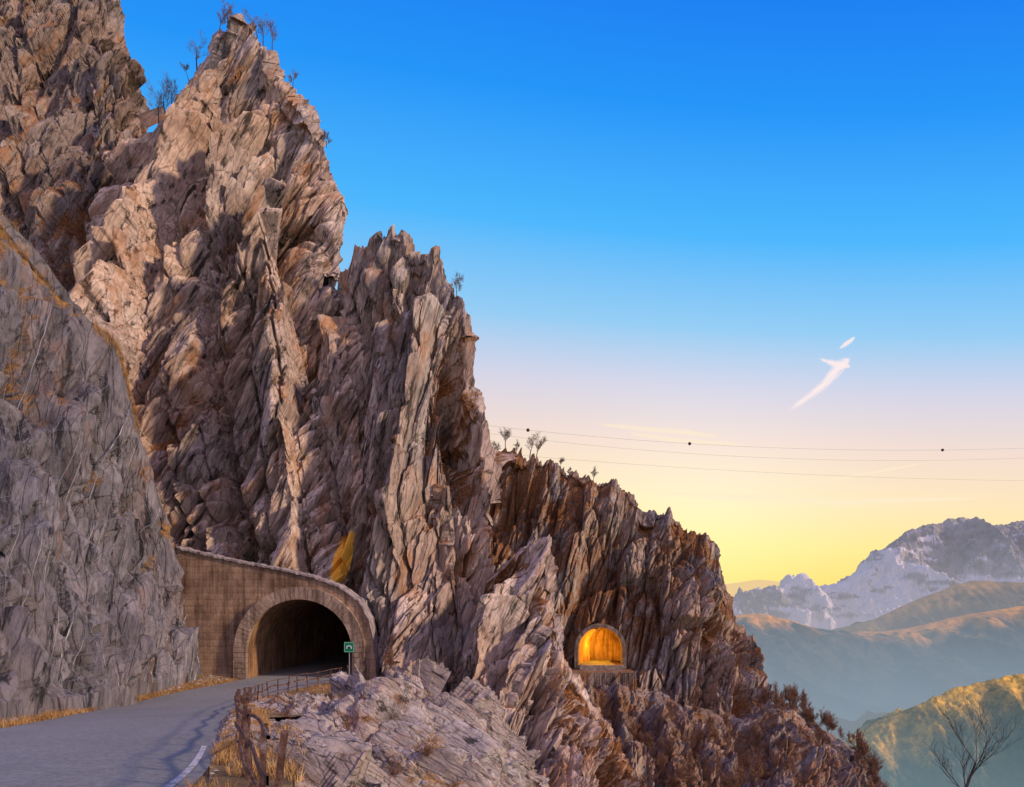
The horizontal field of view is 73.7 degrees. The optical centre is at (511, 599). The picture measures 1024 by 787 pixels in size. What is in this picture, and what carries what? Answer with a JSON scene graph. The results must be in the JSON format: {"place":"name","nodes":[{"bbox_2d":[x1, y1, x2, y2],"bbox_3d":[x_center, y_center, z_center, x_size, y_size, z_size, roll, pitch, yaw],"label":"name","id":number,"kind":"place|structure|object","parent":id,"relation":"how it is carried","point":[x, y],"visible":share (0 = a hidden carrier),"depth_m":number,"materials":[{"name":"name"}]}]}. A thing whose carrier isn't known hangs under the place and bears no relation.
{"place":"outdoors","nodes":[
{"label":"outdoors","id":0,"kind":"place"},
{"bbox_2d":[0,0,165,291],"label":"rock tower","id":1,"kind":"structure","parent":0,"point":[74,107],"depth_m":88.64,"materials":[{"name":"brown stone"}]},
{"bbox_2d":[0,214,202,721],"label":"rock wall","id":2,"kind":"structure","parent":0,"point":[29,675],"depth_m":40.04,"materials":[{"name":"grey stone"}]},
{"bbox_2d":[0,249,200,693],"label":"rockfall netting","id":3,"kind":"object","parent":2,"relation":"on","point":[92,530],"visible":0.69,"depth_m":41.83,"materials":[{"name":"metal"}]},
{"bbox_2d":[0,674,238,727],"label":"verge","id":4,"kind":"structure","parent":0,"point":[203,675],"depth_m":45.77,"materials":[{"name":"brown plant"}]},
{"bbox_2d":[0,214,449,786],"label":"dry grass","id":5,"kind":"structure","parent":4,"relation":"on","point":[224,752],"depth_m":23.72,"materials":[{"name":"brown plant"}]},
{"bbox_2d":[0,652,351,786],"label":"road","id":6,"kind":"structure","parent":0,"point":[153,742],"depth_m":16.37,"materials":[{"name":"grey asphalt"}]},
{"bbox_2d":[164,746,206,786],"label":"road marking","id":7,"kind":"object","parent":6,"relation":"on","point":[190,767],"visible":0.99,"depth_m":11.21,"materials":[{"name":"paint"}]},
{"bbox_2d":[176,546,379,679],"bbox_3d":[-13.899,1.175,83.936,15.369,10.697,66.603,0,0,7],"label":"tunnel portal","id":8,"kind":"object","parent":6,"relation":"on","point":[252,619],"visible":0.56,"depth_m":52.00,"materials":[{"name":"concrete"}]},
{"bbox_2d":[68,13,436,674],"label":"rock crag","id":9,"kind":"structure","parent":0,"point":[208,259],"depth_m":64.52,"materials":[{"name":"brown stone"}]},
{"bbox_2d":[145,72,174,112],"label":"bare tree","id":10,"kind":"object","parent":9,"relation":"on","point":[167,85],"visible":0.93,"depth_m":76.60,"materials":[{"name":"brown plant"}]},
{"bbox_2d":[148,91,173,122],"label":"bare tree","id":11,"kind":"object","parent":9,"relation":"on","point":[157,106],"visible":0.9,"depth_m":77.44,"materials":[{"name":"brown plant"}]},
{"bbox_2d":[162,78,177,103],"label":"bare tree","id":12,"kind":"object","parent":9,"relation":"on","point":[170,90],"visible":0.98,"depth_m":76.83,"materials":[{"name":"brown plant"}]},
{"bbox_2d":[187,31,208,70],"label":"bare tree","id":13,"kind":"object","parent":9,"relation":"on","point":[196,58],"visible":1,"depth_m":75.44,"materials":[{"name":"brown plant"}]},
{"bbox_2d":[216,7,226,28],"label":"bare tree","id":14,"kind":"object","parent":9,"relation":"on","point":[220,16],"visible":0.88,"depth_m":74.75,"materials":[{"name":"brown plant"}]},
{"bbox_2d":[221,0,236,26],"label":"bare tree","id":15,"kind":"object","parent":9,"relation":"on","point":[227,14],"visible":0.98,"depth_m":73.83,"materials":[{"name":"brown plant"}]},
{"bbox_2d":[241,5,257,37],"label":"bare tree","id":16,"kind":"object","parent":9,"relation":"on","point":[253,23],"visible":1,"depth_m":73.14,"materials":[{"name":"brown plant"}]},
{"bbox_2d":[255,18,268,46],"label":"bare tree","id":17,"kind":"object","parent":9,"relation":"on","point":[260,25],"visible":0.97,"depth_m":74.06,"materials":[{"name":"brown plant"}]},
{"bbox_2d":[264,16,277,49],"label":"bare tree","id":18,"kind":"object","parent":9,"relation":"on","point":[271,25],"visible":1,"depth_m":73.84,"materials":[{"name":"brown plant"}]},
{"bbox_2d":[287,70,298,86],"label":"bare tree","id":19,"kind":"object","parent":9,"relation":"on","point":[295,75],"visible":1,"depth_m":74.34,"materials":[{"name":"brown plant"}]},
{"bbox_2d":[322,130,331,147],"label":"bare tree","id":20,"kind":"object","parent":9,"relation":"on","point":[325,137],"visible":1,"depth_m":72.98,"materials":[{"name":"brown plant"}]},
{"bbox_2d":[193,683,331,786],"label":"verge","id":21,"kind":"structure","parent":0,"point":[221,774],"depth_m":11.04,"materials":[{"name":"soil"}]},
{"bbox_2d":[278,705,292,720],"bbox_3d":[-9.912,5.200,29.894,0.590,1.182,0.611,0,0,-28],"label":"shrub","id":22,"kind":"object","parent":21,"relation":"on","point":[287,712],"visible":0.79,"depth_m":29.89,"materials":[{"name":"brown plant"}]},
{"bbox_2d":[234,665,348,786],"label":"guardrail","id":23,"kind":"object","parent":21,"relation":"on","point":[244,715],"visible":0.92,"depth_m":9.18,"materials":[{"name":"metal"}]},
{"bbox_2d":[344,642,353,675],"bbox_3d":[-10.974,4.955,46.036,0.680,4.260,0.124,0,0,0],"label":"road sign","id":24,"kind":"object","parent":21,"relation":"on","point":[349,647],"visible":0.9,"depth_m":45.98,"materials":[{"name":"metal"}]},
{"bbox_2d":[209,655,549,786],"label":"embankment","id":25,"kind":"structure","parent":0,"point":[483,744],"depth_m":28.31,"materials":[{"name":"grey stone"}]},
{"bbox_2d":[4,659,457,786],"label":"loose stones","id":26,"kind":"object","parent":25,"relation":"on","point":[277,737],"visible":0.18,"depth_m":20.17,"materials":[{"name":"grey stone"}]},
{"bbox_2d":[340,713,357,731],"bbox_3d":[-5.632,4.398,23.384,0.611,1.102,0.590,0,0,-34],"label":"shrub","id":27,"kind":"object","parent":25,"relation":"on","point":[347,723],"visible":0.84,"depth_m":23.40,"materials":[{"name":"brown plant"}]},
{"bbox_2d":[382,644,395,678],"bbox_3d":[-5.223,2.638,29.062,0.615,1.688,0.588,0,0,-29],"label":"shrub","id":28,"kind":"object","parent":25,"relation":"on","point":[390,656],"visible":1,"depth_m":29.01,"materials":[{"name":"brown plant"}]},
{"bbox_2d":[387,753,401,774],"bbox_3d":[-3.715,5.484,21.233,0.626,1.415,0.396,0,0,-28],"label":"shrub","id":29,"kind":"object","parent":25,"relation":"on","point":[395,768],"visible":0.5,"depth_m":21.20,"materials":[{"name":"brown plant"}]},
{"bbox_2d":[420,743,434,759],"bbox_3d":[-3.095,5.683,25.231,0.558,0.919,0.643,0,0,6],"label":"shrub","id":30,"kind":"object","parent":25,"relation":"on","point":[427,750],"visible":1,"depth_m":25.17,"materials":[{"name":"brown plant"}]},
{"bbox_2d":[312,224,518,692],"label":"rock crag","id":31,"kind":"structure","parent":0,"point":[428,491],"depth_m":60.12,"materials":[{"name":"brown stone"}]},
{"bbox_2d":[451,271,462,298],"bbox_3d":[-4.983,-29.587,64.057,1.356,2.609,1.029,0,0,-33],"label":"bare tree","id":32,"kind":"object","parent":31,"relation":"on","point":[457,280],"visible":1,"depth_m":64.05,"materials":[{"name":"brown plant"}]},
{"bbox_2d":[449,534,640,786],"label":"rock fin","id":33,"kind":"object","parent":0,"point":[515,661],"visible":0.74,"depth_m":50.29,"materials":[{"name":"brown stone"}]},
{"bbox_2d":[120,0,1023,586],"label":"sky","id":34,"kind":"structure","parent":0,"point":[658,214],"materials":[{"name":"blue"}]},
{"bbox_2d":[579,660,614,664],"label":"road","id":35,"kind":"structure","parent":0,"point":[599,662],"depth_m":133.76,"materials":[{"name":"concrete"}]},
{"bbox_2d":[488,447,773,718],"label":"rock ridge","id":36,"kind":"object","parent":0,"point":[605,559],"visible":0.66,"depth_m":132.30,"materials":[{"name":"brown stone"}]},
{"bbox_2d":[499,427,511,448],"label":"bare tree","id":37,"kind":"object","parent":36,"relation":"on","point":[507,433],"visible":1,"depth_m":146.78,"materials":[{"name":"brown plant"}]},
{"bbox_2d":[525,430,539,458],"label":"bare tree","id":38,"kind":"object","parent":36,"relation":"on","point":[532,441],"visible":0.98,"depth_m":145.88,"materials":[{"name":"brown plant"}]},
{"bbox_2d":[534,436,547,458],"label":"bare tree","id":39,"kind":"object","parent":36,"relation":"on","point":[538,446],"visible":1,"depth_m":145.20,"materials":[{"name":"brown plant"}]},
{"bbox_2d":[574,623,626,668],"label":"tunnel portal","id":40,"kind":"object","parent":36,"relation":"on","point":[605,642],"visible":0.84,"depth_m":137.85,"materials":[{"name":"orange stone"}]},
{"bbox_2d":[603,424,716,436],"bbox_3d":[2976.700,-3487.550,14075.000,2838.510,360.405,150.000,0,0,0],"label":"cloud","id":41,"kind":"structure","parent":0,"point":[665,430],"depth_m":14145.31,"materials":[{"name":"white"}]},
{"bbox_2d":[638,433,734,444],"bbox_3d":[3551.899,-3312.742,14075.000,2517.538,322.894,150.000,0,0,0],"label":"cloud","id":42,"kind":"structure","parent":0,"point":[674,439],"depth_m":14145.44,"materials":[{"name":"white"}]},
{"bbox_2d":[570,661,885,786],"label":"hillside","id":43,"kind":"structure","parent":0,"point":[627,697],"depth_m":102.67,"materials":[{"name":"stone"}]},
{"bbox_2d":[579,665,623,669],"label":"parapet wall","id":44,"kind":"structure","parent":43,"relation":"on","point":[601,667],"depth_m":122.70,"materials":[{"name":"stone"}]},
{"bbox_2d":[597,685,606,707],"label":"shrub","id":45,"kind":"object","parent":43,"relation":"on","point":[603,700],"visible":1,"depth_m":107.49,"materials":[{"name":"brown plant"}]},
{"bbox_2d":[628,716,640,738],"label":"shrub","id":46,"kind":"object","parent":43,"relation":"on","point":[634,728],"visible":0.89,"depth_m":96.57,"materials":[{"name":"brown plant"}]},
{"bbox_2d":[637,714,647,732],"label":"shrub","id":47,"kind":"object","parent":43,"relation":"on","point":[640,717],"visible":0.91,"depth_m":104.14,"materials":[{"name":"brown plant"}]},
{"bbox_2d":[638,773,648,786],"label":"shrub","id":48,"kind":"object","parent":43,"relation":"on","point":[642,782],"visible":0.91,"depth_m":80.19,"materials":[{"name":"brown plant"}]},
{"bbox_2d":[643,732,651,745],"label":"shrub","id":49,"kind":"object","parent":43,"relation":"on","point":[648,739],"visible":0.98,"depth_m":96.16,"materials":[{"name":"brown plant"}]},
{"bbox_2d":[649,767,662,786],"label":"shrub","id":50,"kind":"object","parent":43,"relation":"on","point":[656,779],"visible":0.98,"depth_m":84.25,"materials":[{"name":"brown plant"}]},
{"bbox_2d":[654,751,669,784],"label":"shrub","id":51,"kind":"object","parent":43,"relation":"on","point":[663,762],"visible":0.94,"depth_m":85.96,"materials":[{"name":"brown plant"}]},
{"bbox_2d":[665,736,676,755],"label":"shrub","id":52,"kind":"object","parent":43,"relation":"on","point":[669,742],"visible":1,"depth_m":89.98,"materials":[{"name":"brown plant"}]},
{"bbox_2d":[667,704,676,719],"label":"shrub","id":53,"kind":"object","parent":43,"relation":"on","point":[671,711],"visible":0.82,"depth_m":105.10,"materials":[{"name":"brown plant"}]},
{"bbox_2d":[665,769,680,786],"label":"shrub","id":54,"kind":"object","parent":43,"relation":"on","point":[674,781],"visible":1,"depth_m":80.79,"materials":[{"name":"brown plant"}]},
{"bbox_2d":[679,761,691,781],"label":"shrub","id":55,"kind":"object","parent":43,"relation":"on","point":[683,769],"visible":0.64,"depth_m":83.34,"materials":[{"name":"brown plant"}]},
{"bbox_2d":[683,759,692,784],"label":"shrub","id":56,"kind":"object","parent":43,"relation":"on","point":[689,769],"visible":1,"depth_m":79.70,"materials":[{"name":"brown plant"}]},
{"bbox_2d":[686,748,696,769],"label":"shrub","id":57,"kind":"object","parent":43,"relation":"on","point":[689,756],"visible":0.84,"depth_m":84.53,"materials":[{"name":"brown plant"}]},
{"bbox_2d":[689,738,696,753],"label":"shrub","id":58,"kind":"object","parent":43,"relation":"on","point":[692,745],"visible":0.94,"depth_m":91.04,"materials":[{"name":"brown plant"}]},
{"bbox_2d":[691,686,701,703],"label":"shrub","id":59,"kind":"object","parent":43,"relation":"on","point":[697,694],"visible":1,"depth_m":113.12,"materials":[{"name":"brown plant"}]},
{"bbox_2d":[704,711,713,729],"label":"shrub","id":60,"kind":"object","parent":43,"relation":"on","point":[709,721],"visible":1,"depth_m":99.70,"materials":[{"name":"brown plant"}]},
{"bbox_2d":[706,727,715,739],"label":"shrub","id":61,"kind":"object","parent":43,"relation":"on","point":[712,735],"visible":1,"depth_m":98.67,"materials":[{"name":"brown plant"}]},
{"bbox_2d":[710,722,720,741],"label":"shrub","id":62,"kind":"object","parent":43,"relation":"on","point":[716,731],"visible":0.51,"depth_m":100.79,"materials":[{"name":"brown plant"}]},
{"bbox_2d":[707,747,724,782],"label":"shrub","id":63,"kind":"object","parent":43,"relation":"on","point":[718,757],"visible":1,"depth_m":83.39,"materials":[{"name":"brown plant"}]},
{"bbox_2d":[721,769,728,786],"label":"shrub","id":64,"kind":"object","parent":43,"relation":"on","point":[724,780],"visible":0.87,"depth_m":87.34,"materials":[{"name":"brown plant"}]},
{"bbox_2d":[722,712,732,729],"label":"shrub","id":65,"kind":"object","parent":43,"relation":"on","point":[725,717],"visible":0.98,"depth_m":109.59,"materials":[{"name":"brown plant"}]},
{"bbox_2d":[722,726,733,742],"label":"shrub","id":66,"kind":"object","parent":43,"relation":"on","point":[727,734],"visible":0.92,"depth_m":100.44,"materials":[{"name":"brown plant"}]},
{"bbox_2d":[726,771,743,786],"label":"shrub","id":67,"kind":"object","parent":43,"relation":"on","point":[732,779],"visible":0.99,"depth_m":82.70,"materials":[{"name":"brown plant"}]},
{"bbox_2d":[734,763,746,785],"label":"shrub","id":68,"kind":"object","parent":43,"relation":"on","point":[740,774],"visible":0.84,"depth_m":88.55,"materials":[{"name":"brown plant"}]},
{"bbox_2d":[747,721,759,746],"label":"shrub","id":69,"kind":"object","parent":43,"relation":"on","point":[753,727],"visible":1,"depth_m":105.54,"materials":[{"name":"brown plant"}]},
{"bbox_2d":[749,753,765,780],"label":"shrub","id":70,"kind":"object","parent":43,"relation":"on","point":[759,770],"visible":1,"depth_m":79.34,"materials":[{"name":"brown plant"}]},
{"bbox_2d":[756,729,764,745],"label":"shrub","id":71,"kind":"object","parent":43,"relation":"on","point":[759,736],"visible":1,"depth_m":105.24,"materials":[{"name":"brown plant"}]},
{"bbox_2d":[757,716,766,732],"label":"shrub","id":72,"kind":"object","parent":43,"relation":"on","point":[762,725],"visible":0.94,"depth_m":107.88,"materials":[{"name":"brown plant"}]},
{"bbox_2d":[757,705,769,716],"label":"shrub","id":73,"kind":"object","parent":43,"relation":"on","point":[763,709],"visible":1,"depth_m":113.11,"materials":[{"name":"brown plant"}]},
{"bbox_2d":[758,689,769,704],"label":"shrub","id":74,"kind":"object","parent":43,"relation":"on","point":[760,698],"visible":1,"depth_m":116.85,"materials":[{"name":"brown plant"}]},
{"bbox_2d":[757,685,771,700],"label":"shrub","id":75,"kind":"object","parent":43,"relation":"on","point":[764,688],"visible":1,"depth_m":117.28,"materials":[{"name":"brown plant"}]},
{"bbox_2d":[770,680,782,708],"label":"shrub","id":76,"kind":"object","parent":43,"relation":"on","point":[773,687],"visible":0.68,"depth_m":115.56,"materials":[{"name":"brown plant"}]},
{"bbox_2d":[773,687,781,708],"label":"shrub","id":77,"kind":"object","parent":43,"relation":"on","point":[777,699],"visible":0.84,"depth_m":113.50,"materials":[{"name":"brown plant"}]},
{"bbox_2d":[774,694,788,722],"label":"shrub","id":78,"kind":"object","parent":43,"relation":"on","point":[782,705],"visible":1,"depth_m":108.57,"materials":[{"name":"brown plant"}]},
{"bbox_2d":[782,684,793,702],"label":"shrub","id":79,"kind":"object","parent":43,"relation":"on","point":[789,694],"visible":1,"depth_m":116.38,"materials":[{"name":"brown plant"}]},
{"bbox_2d":[789,757,798,775],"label":"shrub","id":80,"kind":"object","parent":43,"relation":"on","point":[792,765],"visible":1,"depth_m":93.83,"materials":[{"name":"brown plant"}]},
{"bbox_2d":[789,696,798,714],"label":"shrub","id":81,"kind":"object","parent":43,"relation":"on","point":[794,700],"visible":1,"depth_m":114.17,"materials":[{"name":"brown plant"}]},
{"bbox_2d":[795,688,807,709],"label":"shrub","id":82,"kind":"object","parent":43,"relation":"on","point":[803,700],"visible":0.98,"depth_m":115.45,"materials":[{"name":"brown plant"}]},
{"bbox_2d":[805,705,818,719],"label":"shrub","id":83,"kind":"object","parent":43,"relation":"on","point":[817,714],"visible":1,"depth_m":115.36,"materials":[{"name":"brown plant"}]},
{"bbox_2d":[814,728,822,742],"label":"shrub","id":84,"kind":"object","parent":43,"relation":"on","point":[819,738],"visible":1,"depth_m":103.11,"materials":[{"name":"brown plant"}]},
{"bbox_2d":[821,711,833,729],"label":"shrub","id":85,"kind":"object","parent":43,"relation":"on","point":[826,720],"visible":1,"depth_m":113.48,"materials":[{"name":"brown plant"}]},
{"bbox_2d":[829,720,838,734],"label":"shrub","id":86,"kind":"object","parent":43,"relation":"on","point":[834,726],"visible":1,"depth_m":112.71,"materials":[{"name":"brown plant"}]},
{"bbox_2d":[837,726,845,742],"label":"shrub","id":87,"kind":"object","parent":43,"relation":"on","point":[841,736],"visible":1,"depth_m":110.78,"materials":[{"name":"brown plant"}]},
{"bbox_2d":[849,727,863,750],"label":"shrub","id":88,"kind":"object","parent":43,"relation":"on","point":[853,736],"visible":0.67,"depth_m":109.23,"materials":[{"name":"brown plant"}]},
{"bbox_2d":[853,752,864,764],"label":"shrub","id":89,"kind":"object","parent":43,"relation":"on","point":[857,757],"visible":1,"depth_m":105.41,"materials":[{"name":"brown plant"}]},
{"bbox_2d":[856,729,868,750],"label":"shrub","id":90,"kind":"object","parent":43,"relation":"on","point":[859,739],"visible":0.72,"depth_m":107.37,"materials":[{"name":"brown plant"}]},
{"bbox_2d":[859,738,869,769],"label":"shrub","id":91,"kind":"object","parent":43,"relation":"on","point":[863,752],"visible":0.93,"depth_m":105.67,"materials":[{"name":"brown plant"}]},
{"bbox_2d":[864,748,876,769],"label":"shrub","id":92,"kind":"object","parent":43,"relation":"on","point":[870,756],"visible":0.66,"depth_m":104.22,"materials":[{"name":"brown plant"}]},
{"bbox_2d":[865,751,882,783],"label":"shrub","id":93,"kind":"object","parent":43,"relation":"on","point":[875,762],"visible":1,"depth_m":102.80,"materials":[{"name":"brown plant"}]},
{"bbox_2d":[725,579,779,596],"bbox_3d":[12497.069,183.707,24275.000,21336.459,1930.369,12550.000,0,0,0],"label":"hills","id":94,"kind":"structure","parent":0,"point":[732,589],"depth_m":25405.16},
{"bbox_2d":[496,434,1012,460],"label":"overhead cable","id":95,"kind":"object","parent":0,"point":[816,459],"visible":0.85,"depth_m":209.87,"materials":[{"name":"metal"}]},
{"bbox_2d":[495,426,1015,450],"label":"overhead cable","id":96,"kind":"object","parent":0,"point":[528,430],"visible":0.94,"depth_m":190.68,"materials":[{"name":"metal"}]},
{"bbox_2d":[522,455,1012,480],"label":"overhead cable","id":97,"kind":"object","parent":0,"point":[768,472],"visible":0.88,"depth_m":198.77,"materials":[{"name":"metal"}]},
{"bbox_2d":[662,491,971,503],"bbox_3d":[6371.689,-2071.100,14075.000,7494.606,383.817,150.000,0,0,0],"label":"cloud","id":98,"kind":"structure","parent":0,"point":[752,497],"depth_m":14145.28,"materials":[{"name":"white"}]},
{"bbox_2d":[793,358,848,406],"bbox_3d":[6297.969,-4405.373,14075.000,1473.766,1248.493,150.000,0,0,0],"label":"cloud","id":99,"kind":"structure","parent":0,"point":[831,376],"depth_m":14138.30,"materials":[{"name":"white"}]},
{"bbox_2d":[822,359,849,367],"bbox_3d":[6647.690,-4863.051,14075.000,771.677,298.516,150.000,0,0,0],"label":"cloud","id":100,"kind":"structure","parent":0,"point":[832,363],"depth_m":14135.86,"materials":[{"name":"white"}]},
{"bbox_2d":[840,337,854,347],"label":"cloud","id":101,"kind":"structure","parent":0,"point":[847,342],"depth_m":14139.35,"materials":[{"name":"white"}]},
{"bbox_2d":[815,710,887,741],"bbox_3d":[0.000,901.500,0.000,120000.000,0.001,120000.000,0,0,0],"label":"ground","id":102,"kind":"structure","parent":0,"point":[846,725],"depth_m":4979.18,"materials":[{"name":"grey"}]},
{"bbox_2d":[802,464,916,484],"bbox_3d":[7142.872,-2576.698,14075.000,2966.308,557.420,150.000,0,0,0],"label":"cloud","id":103,"kind":"structure","parent":0,"point":[858,474],"depth_m":14144.78,"materials":[{"name":"white"}]},
{"bbox_2d":[733,517,1023,629],"bbox_3d":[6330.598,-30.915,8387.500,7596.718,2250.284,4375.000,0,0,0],"label":"mountain","id":104,"kind":"structure","parent":0,"point":[908,566],"depth_m":8413.25,"materials":[{"name":"stone"}]},
{"bbox_2d":[734,606,1023,720],"bbox_3d":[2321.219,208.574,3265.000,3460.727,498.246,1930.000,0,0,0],"label":"hills","id":105,"kind":"structure","parent":0,"point":[850,675],"depth_m":3044.42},
{"bbox_2d":[832,580,1023,631],"bbox_3d":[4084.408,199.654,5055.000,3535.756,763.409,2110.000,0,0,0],"label":"hills","id":106,"kind":"structure","parent":0,"point":[972,597],"depth_m":5072.06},
{"bbox_2d":[844,674,1023,786],"bbox_3d":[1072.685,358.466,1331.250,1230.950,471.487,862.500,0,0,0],"label":"hills","id":107,"kind":"structure","parent":0,"point":[895,739],"depth_m":1417.14,"materials":[{"name":"plant"}]},
{"bbox_2d":[923,696,1018,786],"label":"bare tree","id":108,"kind":"object","parent":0,"point":[973,770],"visible":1,"depth_m":34.01,"materials":[{"name":"brown plant"}]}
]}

